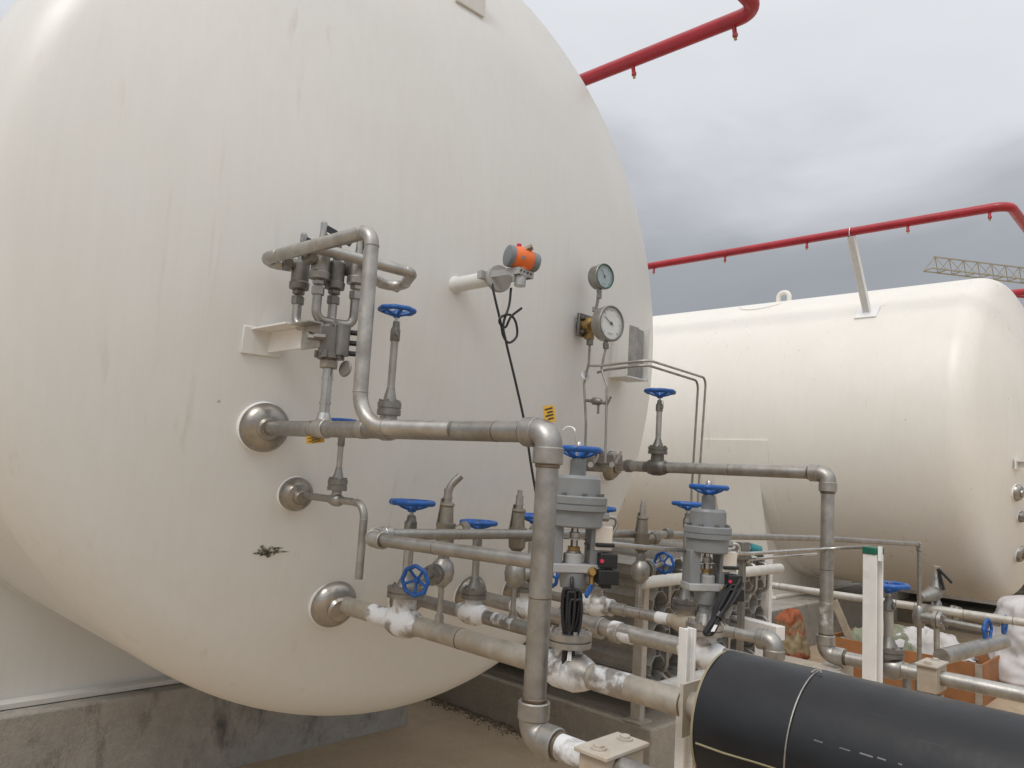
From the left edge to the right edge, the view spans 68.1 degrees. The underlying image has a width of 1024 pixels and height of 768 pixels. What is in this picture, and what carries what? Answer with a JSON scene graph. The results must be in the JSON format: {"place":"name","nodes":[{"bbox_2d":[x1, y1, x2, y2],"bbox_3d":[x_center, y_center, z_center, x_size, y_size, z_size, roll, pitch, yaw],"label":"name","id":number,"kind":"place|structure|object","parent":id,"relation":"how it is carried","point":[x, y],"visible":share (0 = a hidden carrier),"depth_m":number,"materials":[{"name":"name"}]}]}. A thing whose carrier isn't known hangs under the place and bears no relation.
{"place":"outdoors","nodes":[
{"label":"outdoors","id":0,"kind":"place"},
{"bbox_2d":[424,697,521,738],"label":"gravel","id":1,"kind":"structure","parent":0,"point":[485,718],"depth_m":5.05,"materials":[{"name":"grey gravel"}]},
{"bbox_2d":[0,0,1023,315],"label":"sky","id":2,"kind":"structure","parent":0,"point":[820,116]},
{"bbox_2d":[234,621,1023,767],"bbox_3d":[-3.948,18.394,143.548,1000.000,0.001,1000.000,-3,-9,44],"label":"ground","id":3,"kind":"structure","parent":0,"point":[428,735],"depth_m":4.46,"materials":[{"name":"grey concrete"}]},
{"bbox_2d":[0,683,407,767],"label":"concrete plinth","id":4,"kind":"structure","parent":3,"relation":"on","point":[179,725],"depth_m":3.75,"materials":[{"name":"grey concrete"}]},
{"bbox_2d":[0,0,652,715],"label":"storage tank","id":5,"kind":"object","parent":4,"relation":"on","point":[172,172],"visible":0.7,"depth_m":2.43,"materials":[{"name":"white metal"}]},
{"bbox_2d":[302,492,367,579],"bbox_3d":[-0.557,0.444,2.271,0.393,0.224,0.024,-3,-9,44],"label":"steel pipe","id":6,"kind":"object","parent":5,"relation":"attached to","point":[359,504],"visible":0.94,"depth_m":2.14,"materials":[{"name":"silver metal"}]},
{"bbox_2d":[327,418,356,506],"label":"handwheel valve","id":7,"kind":"object","parent":6,"relation":"on","point":[337,483],"visible":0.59,"depth_m":2.25,"materials":[{"name":"silver metal"}]},
{"bbox_2d":[281,220,398,418],"bbox_3d":[-0.474,-0.160,2.265,0.240,0.608,0.444,-3,-9,44],"label":"changeover manifold","id":8,"kind":"object","parent":5,"relation":"attached to","point":[333,338],"visible":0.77,"depth_m":2.16,"materials":[{"name":"silver metal"}]},
{"bbox_2d":[315,247,416,290],"bbox_3d":[-0.405,-0.344,2.251,0.177,0.044,0.438,1,-7,21],"label":"steel pipe","id":9,"kind":"object","parent":8,"relation":"attached to","point":[408,274],"visible":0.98,"depth_m":2.24,"materials":[{"name":"silver metal"}]},
{"bbox_2d":[264,417,652,767],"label":"steel pipe","id":10,"kind":"object","parent":5,"relation":"attached to","point":[542,737],"visible":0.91,"depth_m":1.48,"materials":[{"name":"silver metal"}]},
{"bbox_2d":[306,436,324,443],"bbox_3d":[-0.549,0.154,2.114,0.053,0.030,0.005,4,-7,0],"label":"warning tag","id":11,"kind":"object","parent":10,"relation":"hanging from","point":[310,439],"visible":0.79,"depth_m":2.11,"materials":[{"name":"yellow plastic"}]},
{"bbox_2d":[261,225,451,436],"bbox_3d":[-0.439,-0.134,1.979,0.800,0.532,0.126,-3,-9,44],"label":"steel pipe","id":12,"kind":"object","parent":10,"relation":"on","point":[369,419],"visible":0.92,"depth_m":1.87,"materials":[{"name":"silver metal"}]},
{"bbox_2d":[377,304,416,440],"bbox_3d":[-0.305,-0.027,1.928,0.101,0.343,0.101,-3,-9,44],"label":"handwheel valve","id":13,"kind":"object","parent":10,"relation":"on","point":[389,406],"visible":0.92,"depth_m":1.92,"materials":[{"name":"silver metal"}]},
{"bbox_2d":[543,405,555,421],"bbox_3d":[0.076,0.061,1.542,0.029,0.038,0.006,5,-7,-8],"label":"warning tag","id":14,"kind":"object","parent":10,"relation":"on","point":[549,413],"visible":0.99,"depth_m":1.54,"materials":[{"name":"yellow plastic"}]},
{"bbox_2d":[416,595,550,635],"bbox_3d":[-0.108,0.767,2.498,0.774,0.084,0.084,-3,-9,44],"label":"steel pipe","id":15,"kind":"object","parent":5,"relation":"attached to","point":[503,621],"visible":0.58,"depth_m":2.43,"materials":[{"name":"silver metal"}]},
{"bbox_2d":[454,519,497,625],"bbox_3d":[-0.122,0.629,2.536,0.131,0.345,0.131,-3,-9,44],"label":"handwheel valve","id":16,"kind":"object","parent":15,"relation":"on","point":[471,609],"visible":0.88,"depth_m":2.50,"materials":[{"name":"silver metal"}]},
{"bbox_2d":[504,490,558,617],"bbox_3d":[0.061,0.554,2.436,0.171,0.417,0.092,6,-7,-20],"label":"relief valve","id":17,"kind":"object","parent":15,"relation":"on","point":[516,577],"visible":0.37,"depth_m":2.40,"materials":[{"name":"silver metal"}]},
{"bbox_2d":[477,243,540,292],"bbox_3d":[-0.003,-0.386,2.538,0.190,0.153,0.130,-3,-9,44],"label":"pressure transmitter","id":18,"kind":"object","parent":5,"relation":"attached to","point":[524,263],"visible":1,"depth_m":2.50,"materials":[{"name":"orange metal"}]},
{"bbox_2d":[491,283,534,491],"bbox_3d":[0.022,0.078,2.513,0.241,0.845,0.042,6,-7,-17],"label":"signal cable","id":19,"kind":"object","parent":18,"relation":"hanging from","point":[503,326],"visible":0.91,"depth_m":2.52,"materials":[{"name":"black rubber"}]},
{"bbox_2d":[339,597,695,719],"bbox_3d":[0.036,0.718,1.989,1.759,0.061,0.061,-3,-9,44],"label":"steel pipe","id":20,"kind":"object","parent":5,"relation":"attached to","point":[642,691],"visible":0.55,"depth_m":1.99,"materials":[{"name":"silver metal"}]},
{"bbox_2d":[380,498,435,638],"bbox_3d":[-0.326,0.573,2.364,0.160,0.424,0.148,-3,-9,44],"label":"handwheel valve","id":21,"kind":"object","parent":20,"relation":"on","point":[400,616],"visible":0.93,"depth_m":2.32,"materials":[{"name":"silver metal"}]},
{"bbox_2d":[400,473,474,623],"bbox_3d":[-0.211,0.481,2.207,0.113,0.449,0.253,-1,-8,34],"label":"relief valve","id":22,"kind":"object","parent":20,"relation":"on","point":[439,572],"visible":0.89,"depth_m":2.23,"materials":[{"name":"silver metal"}]},
{"bbox_2d":[547,442,619,692],"bbox_3d":[0.170,0.455,1.918,0.184,0.616,0.178,-3,-9,44],"label":"actuated valve","id":23,"kind":"object","parent":20,"relation":"on","point":[581,501],"visible":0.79,"depth_m":1.89,"materials":[{"name":"silver metal"}]},
{"bbox_2d":[562,426,576,455],"bbox_3d":[0.144,0.141,1.886,0.036,0.069,0.108,3,-7,8],"label":"tie wire","id":24,"kind":"object","parent":23,"relation":"attached to","point":[575,435],"visible":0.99,"depth_m":1.86,"materials":[{"name":"white plastic"}]},
{"bbox_2d":[561,576,582,663],"bbox_3d":[0.145,0.587,1.871,0.058,0.221,0.033,4,-7,-4],"label":"cable coil","id":25,"kind":"object","parent":23,"relation":"hanging from","point":[571,608],"visible":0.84,"depth_m":1.86,"materials":[{"name":"black plastic"}]},
{"bbox_2d":[690,650,1023,767],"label":"insulated pipe","id":26,"kind":"object","parent":20,"relation":"attached to","point":[751,711],"visible":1,"depth_m":1.36,"materials":[{"name":"black rubber"}]},
{"bbox_2d":[576,293,608,348],"bbox_3d":[0.345,-0.263,3.196,0.162,0.243,0.090,-3,-9,44],"label":"instrument manifold","id":27,"kind":"object","parent":5,"relation":"attached to","point":[584,328],"visible":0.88,"depth_m":3.19,"materials":[{"name":"gold metal"}]},
{"bbox_2d":[583,345,590,459],"bbox_3d":[0.308,0.075,3.172,0.035,0.491,0.010,-3,-9,44],"label":"instrument tube","id":28,"kind":"object","parent":27,"relation":"attached to","point":[584,396],"visible":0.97,"depth_m":3.17,"materials":[{"name":"silver metal"}]},
{"bbox_2d":[580,371,589,379],"bbox_3d":[0.308,-0.037,3.191,0.042,0.041,0.012,5,-7,-11],"label":"tag plate","id":29,"kind":"object","parent":28,"relation":"hanging from","point":[582,374],"visible":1,"depth_m":3.19,"materials":[{"name":"silver metal"}]},
{"bbox_2d":[588,263,613,292],"bbox_3d":[0.374,-0.444,3.205,0.110,0.126,0.060,9,-9,-39],"label":"pressure gauge","id":30,"kind":"object","parent":27,"relation":"on","point":[600,277],"visible":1,"depth_m":3.19,"materials":[{"name":"silver metal"}]},
{"bbox_2d":[600,349,607,462],"bbox_3d":[0.376,0.084,3.105,0.051,0.475,0.010,-3,-9,44],"label":"instrument tube","id":31,"kind":"object","parent":27,"relation":"attached to","point":[606,412],"visible":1,"depth_m":3.09,"materials":[{"name":"silver metal"}]},
{"bbox_2d":[586,396,611,413],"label":"bypass valve","id":32,"kind":"object","parent":31,"relation":"attached to","point":[598,402],"visible":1,"depth_m":3.12,"materials":[{"name":"metal"}]},
{"bbox_2d":[589,360,706,507],"bbox_3d":[0.613,0.267,3.243,0.288,0.671,0.600,-3,-9,44],"label":"instrument tube","id":33,"kind":"object","parent":31,"relation":"attached to","point":[674,368],"visible":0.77,"depth_m":3.33,"materials":[{"name":"silver metal"}]},
{"bbox_2d":[597,364,698,501],"bbox_3d":[0.609,0.275,3.245,0.242,0.655,0.540,-3,-9,44],"label":"instrument tube","id":34,"kind":"object","parent":31,"relation":"attached to","point":[676,374],"visible":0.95,"depth_m":3.38,"materials":[{"name":"silver metal"}]},
{"bbox_2d":[591,305,623,344],"bbox_3d":[0.395,-0.238,3.148,0.152,0.174,0.060,9,-9,-39],"label":"pressure gauge","id":35,"kind":"object","parent":27,"relation":"attached to","point":[607,323],"visible":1,"depth_m":3.13,"materials":[{"name":"silver metal"}]},
{"bbox_2d":[586,451,622,471],"bbox_3d":[0.381,0.329,3.233,0.292,0.090,0.128,-3,-9,44],"label":"isolation manifold","id":36,"kind":"object","parent":5,"relation":"attached to","point":[595,463],"visible":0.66,"depth_m":3.21,"materials":[{"name":"metal"}]},
{"bbox_2d":[482,592,849,675],"bbox_3d":[0.337,1.354,2.397,1.508,1.172,0.072,-3,-9,44],"label":"steel pipe","id":37,"kind":"object","parent":5,"relation":"attached to","point":[613,631],"visible":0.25,"depth_m":2.46,"materials":[{"name":"silver metal"}]},
{"bbox_2d":[509,512,533,620],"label":"handwheel valve","id":38,"kind":"object","parent":37,"relation":"on","point":[522,599],"visible":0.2,"depth_m":2.74,"materials":[{"name":"silver metal"}]},
{"bbox_2d":[677,481,743,669],"bbox_3d":[0.605,0.574,2.293,0.183,0.558,0.142,3,-7,3],"label":"actuated valve","id":39,"kind":"object","parent":37,"relation":"on","point":[707,532],"visible":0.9,"depth_m":2.26,"materials":[{"name":"silver metal"}]},
{"bbox_2d":[703,578,743,636],"bbox_3d":[0.622,0.650,2.229,0.143,0.173,0.033,8,-8,-31],"label":"cable coil","id":40,"kind":"object","parent":39,"relation":"hanging from","point":[727,597],"visible":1,"depth_m":2.22,"materials":[{"name":"black plastic"}]},
{"bbox_2d":[552,591,784,660],"bbox_3d":[0.398,1.390,2.724,1.176,1.184,0.067,-3,-9,44],"label":"steel pipe","id":41,"kind":"object","parent":5,"relation":"attached to","point":[769,643],"visible":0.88,"depth_m":2.50,"materials":[{"name":"silver metal"}]},
{"bbox_2d":[582,506,615,615],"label":"handwheel valve","id":42,"kind":"object","parent":41,"relation":"on","point":[591,602],"visible":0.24,"depth_m":2.87,"materials":[{"name":"silver metal"}]},
{"bbox_2d":[666,501,700,631],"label":"handwheel valve","id":43,"kind":"object","parent":41,"relation":"on","point":[684,604],"visible":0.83,"depth_m":2.62,"materials":[{"name":"metal"}]},
{"bbox_2d":[579,0,759,85],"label":"sprinkler pipe","id":44,"kind":"object","parent":5,"relation":"attached to","point":[744,14],"visible":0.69,"depth_m":4.57,"materials":[{"name":"red metal"}]},
{"bbox_2d":[616,460,1023,702],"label":"steel pipe","id":45,"kind":"object","parent":5,"relation":"attached to","point":[825,478],"visible":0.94,"depth_m":2.86,"materials":[{"name":"silver metal"}]},
{"bbox_2d":[642,388,675,475],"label":"handwheel valve","id":46,"kind":"object","parent":45,"relation":"on","point":[655,464],"visible":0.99,"depth_m":3.44,"materials":[{"name":"metal"}]},
{"bbox_2d":[883,580,910,679],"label":"handwheel valve","id":47,"kind":"object","parent":45,"relation":"on","point":[895,666],"visible":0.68,"depth_m":2.67,"materials":[{"name":"silver metal"}]},
{"bbox_2d":[574,732,648,767],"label":"pipe support","id":48,"kind":"object","parent":3,"relation":"on","point":[606,751],"visible":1,"depth_m":1.33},
{"bbox_2d":[434,655,819,767],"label":"concrete slab","id":49,"kind":"structure","parent":3,"relation":"on","point":[494,692],"depth_m":4.66,"materials":[{"name":"grey concrete"}]},
{"bbox_2d":[523,538,783,725],"bbox_3d":[0.135,1.623,5.997,3.414,0.922,1.877,-3,-9,44],"label":"finned vaporizer","id":50,"kind":"object","parent":49,"relation":"on","point":[659,590],"visible":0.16,"depth_m":4.65,"materials":[{"name":"metal"}]},
{"bbox_2d":[674,627,700,767],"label":"support post","id":51,"kind":"object","parent":3,"relation":"on","point":[687,683],"visible":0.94,"depth_m":1.75,"materials":[{"name":"white metal"}]},
{"bbox_2d":[735,541,749,651],"bbox_3d":[0.768,1.269,2.585,0.100,1.438,0.100,-3,-9,44],"label":"support stand","id":52,"kind":"object","parent":3,"relation":"on","point":[745,547],"visible":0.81,"depth_m":2.64,"materials":[{"name":"metal"}]},
{"bbox_2d":[612,542,870,555],"bbox_3d":[0.727,0.533,2.451,1.312,0.071,0.219,8,-8,-34],"label":"instrument tube","id":53,"kind":"object","parent":52,"relation":"attached to","point":[645,547],"visible":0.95,"depth_m":2.65,"materials":[{"name":"silver metal"}]},
{"bbox_2d":[728,543,761,565],"bbox_3d":[0.814,0.606,2.709,0.156,0.079,0.040,4,-7,-2],"label":"air regulator","id":54,"kind":"object","parent":52,"relation":"attached to","point":[754,547],"visible":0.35,"depth_m":2.70,"materials":[{"name":"teal plastic"}]},
{"bbox_2d":[746,553,817,562],"bbox_3d":[1.000,0.643,2.811,0.481,0.027,0.027,9,-9,-40],"label":"instrument tube","id":55,"kind":"object","parent":52,"relation":"attached to","point":[779,557],"visible":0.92,"depth_m":2.80,"materials":[{"name":"silver metal"}]},
{"bbox_2d":[729,614,784,656],"bbox_3d":[1.534,1.946,5.165,0.087,0.715,0.727,7,-8,-29],"label":"frame","id":56,"kind":"object","parent":3,"relation":"on","point":[752,624],"visible":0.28,"depth_m":4.99,"materials":[{"name":"white metal"}]},
{"bbox_2d":[812,661,852,675],"bbox_3d":[1.157,1.536,2.764,0.090,0.999,0.200,-3,-9,44],"label":"angle bracket","id":57,"kind":"object","parent":3,"relation":"on","point":[848,670],"visible":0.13,"depth_m":2.82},
{"bbox_2d":[771,582,908,646],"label":"concrete plinth","id":58,"kind":"structure","parent":3,"relation":"on","point":[806,606],"depth_m":8.48,"materials":[{"name":"grey concrete"}]},
{"bbox_2d":[612,235,1023,599],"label":"storage tank","id":59,"kind":"object","parent":58,"relation":"on","point":[899,412],"visible":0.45,"depth_m":7.64,"materials":[{"name":"white metal"}]},
{"bbox_2d":[647,202,1023,295],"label":"sprinkler pipe","id":60,"kind":"object","parent":59,"relation":"attached to","point":[1013,210],"visible":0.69,"depth_m":7.68,"materials":[{"name":"red metal"}]},
{"bbox_2d":[862,546,883,682],"bbox_3d":[1.237,1.293,2.604,0.160,1.453,0.160,-3,-9,44],"label":"support post","id":61,"kind":"object","parent":3,"relation":"on","point":[872,645],"visible":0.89,"depth_m":2.65,"materials":[{"name":"white metal"}]},
{"bbox_2d":[772,582,1023,626],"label":"steel pipe","id":62,"kind":"object","parent":3,"relation":"on","point":[1003,619],"visible":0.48,"depth_m":5.95,"materials":[{"name":"metal"}]},
{"bbox_2d":[931,600,1007,634],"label":"globe valve","id":63,"kind":"object","parent":62,"relation":"attached to","point":[1002,625],"visible":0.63,"depth_m":5.82,"materials":[{"name":"silver metal"}]},
{"bbox_2d":[922,566,952,650],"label":"lever relief valve","id":64,"kind":"object","parent":63,"relation":"attached to","point":[933,592],"visible":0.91,"depth_m":5.95,"materials":[{"name":"silver metal"}]},
{"bbox_2d":[834,628,999,705],"bbox_3d":[3.584,2.500,6.783,1.250,0.330,0.733,-3,-9,44],"label":"plywood crate","id":65,"kind":"object","parent":3,"relation":"on","point":[985,667],"visible":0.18,"depth_m":6.29,"materials":[{"name":"brown wood"}]},
{"bbox_2d":[839,620,916,651],"bbox_3d":[3.419,2.311,6.918,0.753,0.314,0.657,-3,-9,44],"label":"tarpaulin","id":66,"kind":"object","parent":65,"relation":"in","point":[857,632],"visible":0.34,"depth_m":6.77,"materials":[{"name":"plastic"}]},
{"bbox_2d":[833,599,852,639],"bbox_3d":[3.036,2.176,6.960,0.218,0.373,0.030,-3,-9,44],"label":"timber plank","id":67,"kind":"object","parent":66,"relation":"on","point":[844,625],"visible":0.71,"depth_m":6.95,"materials":[{"name":"brown wood"}]},
{"bbox_2d":[895,626,977,662],"bbox_3d":[3.676,2.303,6.752,0.804,0.301,0.590,0,-8,28],"label":"dust sheet","id":68,"kind":"object","parent":65,"relation":"on","point":[946,640],"visible":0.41,"depth_m":6.60,"materials":[{"name":"white fabric"}]},
{"bbox_2d":[914,657,948,696],"bbox_3d":[1.405,1.481,2.534,0.072,1.083,0.140,-3,-9,44],"label":"pipe support","id":69,"kind":"object","parent":3,"relation":"on","point":[929,670],"visible":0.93,"depth_m":2.55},
{"bbox_2d":[897,593,997,635],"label":"concrete slab","id":70,"kind":"structure","parent":3,"relation":"on","point":[904,615],"depth_m":10.01,"materials":[{"name":"grey concrete"}]},
{"bbox_2d":[899,585,1023,604],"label":"pipe","id":71,"kind":"object","parent":70,"relation":"on","point":[1020,591],"depth_m":9.56,"materials":[{"name":"metal"}]},
{"bbox_2d":[933,634,1010,663],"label":"steel pipe","id":72,"kind":"object","parent":3,"relation":"on","point":[964,651],"visible":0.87,"depth_m":4.69,"materials":[{"name":"silver metal"}]},
{"bbox_2d":[923,256,1023,283],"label":"tower crane","id":73,"kind":"object","parent":3,"relation":"on","point":[979,273],"visible":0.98,"depth_m":68.62,"materials":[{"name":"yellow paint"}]},
{"bbox_2d":[988,595,1023,686],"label":"bulk bag","id":74,"kind":"object","parent":3,"relation":"on","point":[1011,665],"visible":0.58,"depth_m":6.48,"materials":[{"name":"white fabric"}]},
{"bbox_2d":[775,608,809,659],"bbox_3d":[2.694,2.409,7.269,0.296,0.515,0.366,-3,-9,44],"label":"paper sack","id":75,"kind":"object","parent":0,"point":[795,644],"visible":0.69,"depth_m":7.16,"materials":[{"name":"paper"}]},
{"bbox_2d":[902,660,920,691],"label":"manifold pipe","id":76,"kind":"object","parent":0,"point":[906,683],"visible":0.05,"depth_m":5.21,"materials":[{"name":"metal"}]},
{"bbox_2d":[365,526,922,660],"bbox_3d":[1.427,1.165,3.378,0.672,1.031,4.827,-3,-9,44],"label":"steel pipe","id":77,"kind":"object","parent":76,"relation":"on","point":[414,540],"visible":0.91,"depth_m":2.14,"materials":[{"name":"silver metal"}]},
{"bbox_2d":[631,500,674,608],"bbox_3d":[0.538,0.656,2.898,0.092,0.417,0.243,-1,-8,35],"label":"relief valve","id":78,"kind":"object","parent":77,"relation":"attached to","point":[643,569],"visible":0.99,"depth_m":2.83,"materials":[{"name":"silver metal"}]},
{"bbox_2d":[912,605,992,638],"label":"globe valve","id":79,"kind":"object","parent":77,"relation":"attached to","point":[934,619],"visible":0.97,"depth_m":5.14,"materials":[{"name":"silver metal"}]}
]}

